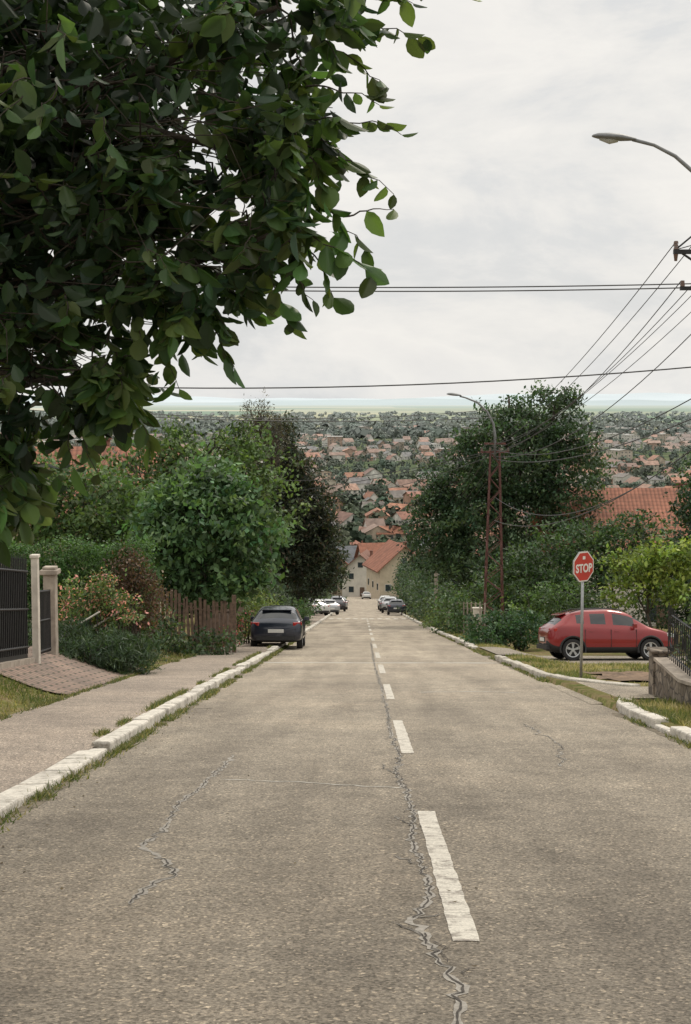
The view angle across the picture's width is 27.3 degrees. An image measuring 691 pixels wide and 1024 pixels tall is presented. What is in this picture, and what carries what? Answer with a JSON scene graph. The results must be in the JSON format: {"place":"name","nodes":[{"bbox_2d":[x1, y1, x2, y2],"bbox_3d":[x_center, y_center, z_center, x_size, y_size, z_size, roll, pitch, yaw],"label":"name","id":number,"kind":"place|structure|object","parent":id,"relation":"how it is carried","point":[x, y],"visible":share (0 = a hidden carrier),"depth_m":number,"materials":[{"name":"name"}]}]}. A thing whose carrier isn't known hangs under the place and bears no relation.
{"place":"outdoors","nodes":[
{"label":"outdoors","id":0,"kind":"place"},
{"bbox_2d":[0,612,330,792],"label":"sidewalk","id":1,"kind":"structure","parent":0,"point":[36,741],"depth_m":19.39,"materials":[{"name":"concrete"}]},
{"bbox_2d":[308,599,329,615],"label":"parked car","id":2,"kind":"object","parent":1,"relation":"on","point":[326,611],"visible":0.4,"depth_m":121.52,"materials":[{"name":"white metal"}]},
{"bbox_2d":[319,599,339,614],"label":"parked car","id":3,"kind":"object","parent":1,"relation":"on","point":[334,605],"visible":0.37,"depth_m":128.47,"materials":[{"name":"white metal"}]},
{"bbox_2d":[330,596,346,610],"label":"parked car","id":4,"kind":"object","parent":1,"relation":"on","point":[341,601],"visible":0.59,"depth_m":149.54,"materials":[{"name":"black metal"}]},
{"bbox_2d":[0,597,690,1023],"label":"road","id":5,"kind":"structure","parent":0,"point":[586,923],"depth_m":9.07,"materials":[{"name":"grey asphalt"}]},
{"bbox_2d":[250,605,308,648],"bbox_3d":[-2.330,3.994,49.793,2.091,1.471,4.331,0,-3,0],"label":"parked car","id":6,"kind":"object","parent":5,"relation":"on","point":[277,623],"visible":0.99,"depth_m":47.77,"materials":[{"name":"black metal"}]},
{"bbox_2d":[16,643,566,1023],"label":"road cracks","id":7,"kind":"object","parent":5,"relation":"on","point":[460,1006],"visible":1,"depth_m":9.00,"materials":[{"name":"grey asphalt"}]},
{"bbox_2d":[0,633,684,821],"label":"gutter dirt","id":8,"kind":"structure","parent":5,"relation":"on","point":[38,803],"depth_m":16.79,"materials":[{"name":"brown soil"}]},
{"bbox_2d":[362,592,370,598],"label":"parked car","id":9,"kind":"object","parent":5,"relation":"on","point":[366,594],"visible":1,"depth_m":275.18,"materials":[{"name":"white metal"}]},
{"bbox_2d":[377,595,390,609],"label":"parked car","id":10,"kind":"object","parent":5,"relation":"on","point":[380,598],"visible":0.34,"depth_m":164.95,"materials":[{"name":"white metal"}]},
{"bbox_2d":[380,596,396,612],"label":"parked car","id":11,"kind":"object","parent":5,"relation":"on","point":[386,599],"visible":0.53,"depth_m":141.55,"materials":[{"name":"silver metal"}]},
{"bbox_2d":[386,599,407,614],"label":"parked car","id":12,"kind":"object","parent":5,"relation":"on","point":[392,604],"visible":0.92,"depth_m":130.20,"materials":[{"name":"black metal"}]},
{"bbox_2d":[329,618,479,940],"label":"lane markings","id":13,"kind":"object","parent":5,"relation":"on","point":[460,922],"visible":0.94,"depth_m":8.71,"materials":[{"name":"paint"}]},
{"bbox_2d":[0,402,690,727],"bbox_3d":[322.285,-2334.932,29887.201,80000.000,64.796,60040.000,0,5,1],"label":"ground","id":14,"kind":"structure","parent":0,"point":[603,698],"depth_m":5731.98,"materials":[{"name":"green plant"}]},
{"bbox_2d":[0,553,34,669],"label":"iron fence","id":15,"kind":"object","parent":14,"relation":"on","point":[14,646],"visible":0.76,"depth_m":25.22,"materials":[{"name":"black metal"}]},
{"bbox_2d":[29,554,40,663],"bbox_3d":[-5.768,1.866,26.493,0.160,2.160,0.200,0,5,1],"label":"post","id":16,"kind":"object","parent":14,"relation":"on","point":[35,596],"visible":0.79,"depth_m":26.42,"materials":[{"name":"white paint"}]},
{"bbox_2d":[43,575,58,654],"bbox_3d":[-5.992,2.159,28.926,0.240,1.800,0.260,0,5,1],"label":"shaft","id":17,"kind":"object","parent":14,"relation":"on","point":[50,582],"visible":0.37,"depth_m":28.80,"materials":[{"name":"concrete"}]},
{"bbox_2d":[39,566,60,574],"bbox_3d":[-5.992,1.182,28.849,0.360,0.160,0.380,0,5,1],"label":"cap","id":18,"kind":"object","parent":17,"relation":"on","point":[50,570],"visible":1,"depth_m":28.67,"materials":[{"name":"concrete"}]},
{"bbox_2d":[0,748,107,819],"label":"kerb","id":19,"kind":"structure","parent":14,"relation":"on","point":[13,796],"depth_m":12.78,"materials":[{"name":"concrete"}]},
{"bbox_2d":[0,646,131,693],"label":"paver driveway","id":20,"kind":"structure","parent":14,"relation":"on","point":[50,672],"depth_m":26.16,"materials":[{"name":"brick"}]},
{"bbox_2d":[40,589,50,653],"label":"metal gate","id":21,"kind":"structure","parent":20,"relation":"on","point":[45,620],"depth_m":28.10,"materials":[{"name":"black metal"}]},
{"bbox_2d":[76,611,119,634],"bbox_3d":[-5.539,2.845,31.634,0.520,1.371,0.990,3,6,35],"label":"stair railing","id":22,"kind":"object","parent":20,"relation":"on","point":[97,624],"visible":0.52,"depth_m":31.35,"materials":[{"name":"grey metal"}]},
{"bbox_2d":[1,531,164,641],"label":"hedge","id":23,"kind":"object","parent":14,"relation":"on","point":[69,558],"visible":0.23,"depth_m":36.77,"materials":[{"name":"green plant"}]},
{"bbox_2d":[1,524,165,621],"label":"walls","id":24,"kind":"structure","parent":14,"relation":"on","point":[75,565],"depth_m":60.52,"materials":[{"name":"beige paint"}]},
{"bbox_2d":[34,446,179,523],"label":"roof","id":25,"kind":"structure","parent":24,"relation":"on","point":[76,451],"depth_m":63.54,"materials":[{"name":"ceramic"}]},
{"bbox_2d":[12,439,158,601],"bbox_3d":[-9.977,0.835,50.743,9.044,7.290,6.312,1,5,9],"label":"linden tree","id":26,"kind":"object","parent":14,"relation":"on","point":[79,520],"visible":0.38,"depth_m":49.73,"materials":[{"name":"green plant"}]},
{"bbox_2d":[28,614,174,674],"bbox_3d":[-5.538,2.991,30.473,3.775,1.574,3.227,0,5,1],"label":"juniper bush","id":27,"kind":"object","parent":14,"relation":"on","point":[107,652],"visible":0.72,"depth_m":29.96,"materials":[{"name":"green plant"}]},
{"bbox_2d":[57,565,149,644],"bbox_3d":[-5.531,2.353,31.907,2.257,2.369,1.721,3,5,32],"label":"rose bush","id":28,"kind":"object","parent":14,"relation":"on","point":[91,608],"visible":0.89,"depth_m":31.81,"materials":[{"name":"green plant"}]},
{"bbox_2d":[99,539,176,648],"bbox_3d":[-5.312,2.222,36.099,2.079,3.117,1.509,-1,5,-11],"label":"barberry bush","id":29,"kind":"object","parent":14,"relation":"on","point":[138,578],"visible":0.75,"depth_m":36.01,"materials":[{"name":"brown plant"}]},
{"bbox_2d":[70,591,243,656],"bbox_3d":[-5.215,3.090,39.820,5.375,3.125,2.992,-4,6,-43],"label":"fern bush","id":30,"kind":"object","parent":14,"relation":"on","point":[189,643],"visible":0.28,"depth_m":40.30,"materials":[{"name":"green plant"}]},
{"bbox_2d":[76,415,316,624],"bbox_3d":[-5.909,0.495,58.353,10.463,8.998,6.917,-2,5,-22],"label":"linden tree","id":31,"kind":"object","parent":14,"relation":"on","point":[242,449],"visible":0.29,"depth_m":57.99,"materials":[{"name":"green plant"}]},
{"bbox_2d":[153,587,243,652],"bbox_3d":[-4.548,3.620,50.450,2.750,4.414,15.934,0,5,1],"label":"wooden fence","id":32,"kind":"object","parent":14,"relation":"on","point":[226,617],"visible":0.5,"depth_m":42.42,"materials":[{"name":"brown wood"}]},
{"bbox_2d":[112,441,305,640],"bbox_3d":[-4.336,1.299,44.026,6.270,6.928,5.393,0,5,1],"label":"chestnut tree","id":33,"kind":"object","parent":14,"relation":"on","point":[190,498],"visible":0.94,"depth_m":43.32,"materials":[{"name":"green plant"}]},
{"bbox_2d":[92,612,333,752],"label":"kerb","id":34,"kind":"structure","parent":14,"relation":"on","point":[123,733],"depth_m":20.92,"materials":[{"name":"stone"}]},
{"bbox_2d":[219,610,256,646],"bbox_3d":[-3.653,4.334,49.228,1.522,1.603,5.153,1,5,9],"label":"rose bush","id":35,"kind":"object","parent":14,"relation":"on","point":[248,614],"visible":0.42,"depth_m":50.76,"materials":[{"name":"green plant"}]},
{"bbox_2d":[0,0,481,566],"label":"walnut tree","id":36,"kind":"object","parent":14,"relation":"on","point":[80,86],"visible":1,"depth_m":7.75,"materials":[{"name":"green plant"}]},
{"bbox_2d":[236,587,279,635],"bbox_3d":[-4.137,4.536,62.766,3.217,2.583,7.617,0,5,1],"label":"boxwood bush","id":37,"kind":"object","parent":14,"relation":"on","point":[258,604],"visible":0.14,"depth_m":61.75,"materials":[{"name":"green plant"}]},
{"bbox_2d":[229,389,294,606],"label":"larch tree","id":38,"kind":"object","parent":14,"relation":"on","point":[274,439],"visible":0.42,"depth_m":91.70,"materials":[{"name":"green plant"}]},
{"bbox_2d":[228,572,332,622],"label":"lilac bush","id":39,"kind":"object","parent":14,"relation":"on","point":[282,597],"visible":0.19,"depth_m":107.12,"materials":[{"name":"green plant"}]},
{"bbox_2d":[247,409,354,608],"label":"cypress tree","id":40,"kind":"object","parent":14,"relation":"on","point":[314,546],"visible":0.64,"depth_m":96.21,"materials":[{"name":"green plant"}]},
{"bbox_2d":[291,597,313,625],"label":"thuja bush","id":41,"kind":"object","parent":14,"relation":"on","point":[303,612],"visible":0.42,"depth_m":82.86,"materials":[{"name":"green plant"}]},
{"bbox_2d":[304,556,349,598],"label":"linden tree","id":42,"kind":"object","parent":14,"relation":"on","point":[335,579],"visible":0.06,"depth_m":217.00,"materials":[{"name":"green plant"}]},
{"bbox_2d":[331,560,347,595],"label":"walls","id":43,"kind":"structure","parent":14,"relation":"on","point":[337,594],"depth_m":320.20,"materials":[{"name":"beige paint"}]},
{"bbox_2d":[0,420,690,554],"bbox_3d":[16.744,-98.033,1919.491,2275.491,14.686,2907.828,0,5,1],"label":"town trees","id":44,"kind":"object","parent":14,"relation":"on","point":[354,533],"visible":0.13,"depth_m":1082.31,"materials":[{"name":"green plant"}]},
{"bbox_2d":[0,410,690,438],"bbox_3d":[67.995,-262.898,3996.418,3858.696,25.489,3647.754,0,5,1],"label":"woodland","id":45,"kind":"object","parent":14,"relation":"on","point":[418,430],"visible":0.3,"depth_m":3076.12,"materials":[{"name":"green plant"}]},
{"bbox_2d":[0,633,690,833],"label":"kerb weeds","id":46,"kind":"object","parent":14,"relation":"on","point":[124,746],"visible":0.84,"depth_m":19.84,"materials":[{"name":"green plant"}]},
{"bbox_2d":[0,627,690,726],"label":"grass","id":47,"kind":"structure","parent":14,"relation":"on","point":[681,710],"depth_m":29.52,"materials":[{"name":"green plant"}]},
{"bbox_2d":[342,556,366,596],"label":"walls","id":48,"kind":"structure","parent":14,"relation":"on","point":[358,581],"depth_m":309.75,"materials":[{"name":"beige paint"}]},
{"bbox_2d":[349,562,362,591],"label":"windows","id":49,"kind":"structure","parent":48,"relation":"attached to","point":[351,589],"depth_m":309.83,"materials":[{"name":"black glass"}]},
{"bbox_2d":[345,549,369,566],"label":"roof","id":50,"kind":"structure","parent":48,"relation":"on","point":[365,554],"depth_m":311.30,"materials":[{"name":"tile"}]},
{"bbox_2d":[348,573,366,592],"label":"window frames","id":51,"kind":"structure","parent":48,"relation":"attached to","point":[353,586],"depth_m":309.98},
{"bbox_2d":[360,587,363,596],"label":"door","id":52,"kind":"structure","parent":48,"relation":"attached to","point":[361,590],"depth_m":309.70,"materials":[{"name":"brown wood"}]},
{"bbox_2d":[185,528,540,605],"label":"hillside trees","id":53,"kind":"object","parent":14,"relation":"on","point":[473,551],"visible":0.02,"depth_m":126.97,"materials":[{"name":"plant"}]},
{"bbox_2d":[37,424,690,546],"bbox_3d":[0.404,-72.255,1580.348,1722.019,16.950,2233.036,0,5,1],"label":"distant town","id":54,"kind":"object","parent":14,"relation":"on","point":[374,528],"visible":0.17,"depth_m":1219.04},
{"bbox_2d":[335,537,398,545],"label":"garden trees","id":55,"kind":"object","parent":14,"relation":"on","point":[377,541],"depth_m":538.74,"materials":[{"name":"green plant"}]},
{"bbox_2d":[367,547,414,597],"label":"walls","id":56,"kind":"structure","parent":14,"relation":"on","point":[382,577],"depth_m":283.47,"materials":[{"name":"beige paint"}]},
{"bbox_2d":[368,558,406,590],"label":"windows","id":57,"kind":"structure","parent":56,"relation":"attached to","point":[387,587],"depth_m":283.48,"materials":[{"name":"black glass"}]},
{"bbox_2d":[362,539,415,572],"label":"roof","id":58,"kind":"structure","parent":56,"relation":"on","point":[381,557],"depth_m":288.30,"materials":[{"name":"tile"}]},
{"bbox_2d":[388,549,431,591],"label":"linden tree","id":59,"kind":"object","parent":14,"relation":"on","point":[401,565],"visible":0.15,"depth_m":205.90,"materials":[{"name":"green plant"}]},
{"bbox_2d":[387,561,477,621],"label":"lilac bush","id":60,"kind":"object","parent":14,"relation":"on","point":[414,596],"visible":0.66,"depth_m":113.38,"materials":[{"name":"green plant"}]},
{"bbox_2d":[419,607,447,627],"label":"boxwood bush","id":61,"kind":"object","parent":14,"relation":"on","point":[426,618],"visible":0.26,"depth_m":82.40,"materials":[{"name":"green plant"}]},
{"bbox_2d":[430,511,437,609],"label":"utility pole","id":62,"kind":"object","parent":14,"relation":"on","point":[436,580],"depth_m":105.58,"materials":[{"name":"wood"}]},
{"bbox_2d":[399,612,477,649],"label":"kerb","id":63,"kind":"structure","parent":14,"relation":"on","point":[466,644],"depth_m":61.14,"materials":[{"name":"concrete"}]},
{"bbox_2d":[446,602,485,633],"bbox_3d":[5.464,4.957,66.643,0.063,4.872,24.267,0,5,1],"label":"picket fence","id":64,"kind":"object","parent":14,"relation":"on","point":[480,610],"visible":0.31,"depth_m":60.36,"materials":[{"name":"concrete"}]},
{"bbox_2d":[472,607,481,628],"bbox_3d":[5.368,4.561,57.985,0.400,1.350,0.280,0,5,1],"label":"meter cabinet","id":65,"kind":"object","parent":14,"relation":"on","point":[475,610],"visible":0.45,"depth_m":57.84,"materials":[{"name":"white paint"}]},
{"bbox_2d":[447,393,508,635],"bbox_3d":[5.570,0.271,60.152,2.650,10.592,0.896,0,5,1],"label":"lattice lamp pole","id":66,"kind":"object","parent":14,"relation":"on","point":[490,474],"visible":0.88,"depth_m":59.94,"materials":[{"name":"metal"}]},
{"bbox_2d":[423,571,548,633],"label":"hazel bush","id":67,"kind":"object","parent":14,"relation":"on","point":[451,605],"visible":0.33,"depth_m":66.68,"materials":[{"name":"green plant"}]},
{"bbox_2d":[459,604,545,650],"bbox_3d":[5.624,4.422,52.497,4.317,1.915,2.952,-4,6,-44],"label":"ivy bush","id":68,"kind":"object","parent":14,"relation":"on","point":[497,632],"visible":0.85,"depth_m":52.35,"materials":[{"name":"green plant"}]},
{"bbox_2d":[396,380,618,610],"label":"ash tree","id":69,"kind":"object","parent":14,"relation":"on","point":[456,523],"visible":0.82,"depth_m":84.22,"materials":[{"name":"green plant"}]},
{"bbox_2d":[495,655,640,686],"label":"kerb","id":70,"kind":"structure","parent":14,"relation":"on","point":[526,667],"depth_m":30.02,"materials":[{"name":"stone"}]},
{"bbox_2d":[468,507,680,625],"bbox_3d":[10.693,2.774,63.160,10.229,6.171,7.348,0,5,1],"label":"elm tree","id":71,"kind":"object","parent":14,"relation":"on","point":[567,554],"visible":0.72,"depth_m":62.46,"materials":[{"name":"green plant"}]},
{"bbox_2d":[573,551,593,677],"bbox_3d":[4.786,2.243,28.818,0.619,2.910,0.084,-4,6,-39],"label":"stop sign","id":72,"kind":"object","parent":14,"relation":"on","point":[583,566],"visible":1,"depth_m":28.76,"materials":[{"name":"metal"}]},
{"bbox_2d":[480,647,686,664],"bbox_3d":[9.946,4.463,44.235,11.050,1.245,6.700,0,5,1],"label":"parking area","id":73,"kind":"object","parent":14,"relation":"on","point":[590,659],"visible":0.44,"depth_m":44.74,"materials":[{"name":"concrete"}]},
{"bbox_2d":[536,608,673,660],"bbox_3d":[8.191,3.836,44.869,4.118,1.622,2.018,0,-4,-6],"label":"parked car","id":74,"kind":"object","parent":73,"relation":"on","point":[607,630],"visible":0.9,"depth_m":44.09,"materials":[{"name":"red metal"}]},
{"bbox_2d":[499,571,690,639],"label":"hazel bush","id":75,"kind":"object","parent":14,"relation":"on","point":[534,597],"visible":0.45,"depth_m":56.95,"materials":[{"name":"green plant"}]},
{"bbox_2d":[534,587,690,640],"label":"hedge","id":76,"kind":"object","parent":14,"relation":"on","point":[577,606],"visible":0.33,"depth_m":54.45,"materials":[{"name":"green plant"}]},
{"bbox_2d":[541,553,690,625],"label":"walls","id":77,"kind":"structure","parent":14,"relation":"on","point":[630,610],"depth_m":84.11,"materials":[{"name":"beige paint"}]},
{"bbox_2d":[542,602,656,620],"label":"windows","id":78,"kind":"structure","parent":77,"relation":"attached to","point":[645,613],"depth_m":83.99,"materials":[{"name":"glass"}]},
{"bbox_2d":[549,598,655,623],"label":"window frames","id":79,"kind":"structure","parent":77,"relation":"attached to","point":[643,612],"depth_m":84.06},
{"bbox_2d":[529,488,689,552],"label":"roof","id":80,"kind":"structure","parent":77,"relation":"on","point":[633,500],"depth_m":86.51,"materials":[{"name":"tile"}]},
{"bbox_2d":[675,482,687,487],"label":"chimney","id":81,"kind":"object","parent":80,"relation":"on","point":[679,485],"visible":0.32,"depth_m":88.58,"materials":[{"name":"tile"}]},
{"bbox_2d":[656,603,673,625],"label":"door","id":82,"kind":"structure","parent":77,"relation":"attached to","point":[661,614],"depth_m":83.93,"materials":[{"name":"brown wood"}]},
{"bbox_2d":[584,671,648,681],"bbox_3d":[6.489,3.403,29.392,2.838,0.531,3.400,0,5,1],"label":"soil bed","id":83,"kind":"object","parent":14,"relation":"on","point":[631,676],"visible":0.54,"depth_m":29.38,"materials":[{"name":"brown soil"}]},
{"bbox_2d":[592,530,690,627],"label":"maple sapling","id":84,"kind":"object","parent":14,"relation":"on","point":[678,567],"visible":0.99,"depth_m":49.85,"materials":[{"name":"green plant"}]},
{"bbox_2d":[592,133,690,171],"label":"street lamp","id":85,"kind":"object","parent":14,"relation":"on","point":[609,138],"visible":1,"depth_m":23.51,"materials":[{"name":"grey metal"}]},
{"bbox_2d":[616,698,690,743],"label":"kerb","id":86,"kind":"structure","parent":14,"relation":"on","point":[653,720],"depth_m":18.72,"materials":[{"name":"stone"}]},
{"bbox_2d":[635,449,690,632],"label":"walnut tree","id":87,"kind":"object","parent":14,"relation":"on","point":[683,515],"visible":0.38,"depth_m":55.79,"materials":[{"name":"green plant"}]},
{"bbox_2d":[655,663,690,704],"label":"masonry","id":88,"kind":"object","parent":14,"relation":"on","point":[667,685],"visible":0.35,"depth_m":22.47,"materials":[{"name":"stone"}]},
{"bbox_2d":[653,657,690,685],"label":"coping","id":89,"kind":"object","parent":88,"relation":"on","point":[674,670],"visible":0.83,"depth_m":22.45,"materials":[{"name":"concrete"}]},
{"bbox_2d":[668,603,690,675],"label":"iron railing","id":90,"kind":"object","parent":89,"relation":"on","point":[680,641],"visible":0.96,"depth_m":22.65,"materials":[{"name":"black metal"}]},
{"bbox_2d":[670,619,689,661],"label":"climbing vine","id":91,"kind":"object","parent":14,"relation":"on","point":[686,622],"visible":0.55,"depth_m":22.65,"materials":[{"name":"green plant"}]},
{"bbox_2d":[673,236,690,289],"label":"utility pole","id":92,"kind":"object","parent":14,"relation":"on","point":[677,251],"visible":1,"depth_m":29.42,"materials":[{"name":"metal"}]},
{"bbox_2d":[29,244,690,526],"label":"power line","id":93,"kind":"object","parent":92,"relation":"attached to","point":[606,374],"visible":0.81,"depth_m":35.70,"materials":[{"name":"black metal"}]},
{"bbox_2d":[678,634,689,664],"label":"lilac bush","id":94,"kind":"object","parent":14,"relation":"on","point":[682,652],"visible":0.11,"depth_m":33.69,"materials":[{"name":"green plant"}]},
{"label":"walls","id":95,"kind":"object","parent":14,"relation":"on","visible":0},
{"bbox_2d":[354,542,402,557],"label":"roof","id":96,"kind":"structure","parent":95,"relation":"on","point":[363,547],"depth_m":345.29,"materials":[{"name":"tile"}]},
{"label":"walls","id":97,"kind":"object","parent":14,"relation":"on","visible":0},
{"bbox_2d":[337,546,356,563],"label":"roof","id":98,"kind":"structure","parent":97,"relation":"on","point":[352,550],"depth_m":352.28,"materials":[{"name":"grey tile"}]},
{"bbox_2d":[0,0,690,398],"label":"sky","id":99,"kind":"structure","parent":0,"point":[504,179],"materials":[{"name":"white"}]},
{"bbox_2d":[24,398,690,404],"bbox_3d":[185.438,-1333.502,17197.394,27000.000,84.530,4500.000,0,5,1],"label":"hills","id":100,"kind":"structure","parent":0,"point":[416,401],"depth_m":15728.98,"materials":[{"name":"green plant"}]},
{"bbox_2d":[27,393,690,401],"bbox_3d":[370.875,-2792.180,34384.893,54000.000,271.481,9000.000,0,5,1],"label":"hills","id":101,"kind":"structure","parent":0,"point":[661,396],"depth_m":31861.40,"materials":[{"name":"green plant"}]},
{"bbox_2d":[549,682,654,703],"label":"driveway","id":102,"kind":"structure","parent":0,"point":[621,691],"depth_m":24.85,"materials":[{"name":"concrete"}]},
{"bbox_2d":[624,686,655,695],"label":"driveway","id":103,"kind":"structure","parent":0,"point":[643,689],"depth_m":25.37,"materials":[{"name":"concrete"}]},
{"bbox_2d":[647,647,669,694],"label":"end pillar","id":104,"kind":"structure","parent":103,"relation":"on","point":[658,651],"depth_m":23.63,"materials":[{"name":"stone"}]}
]}

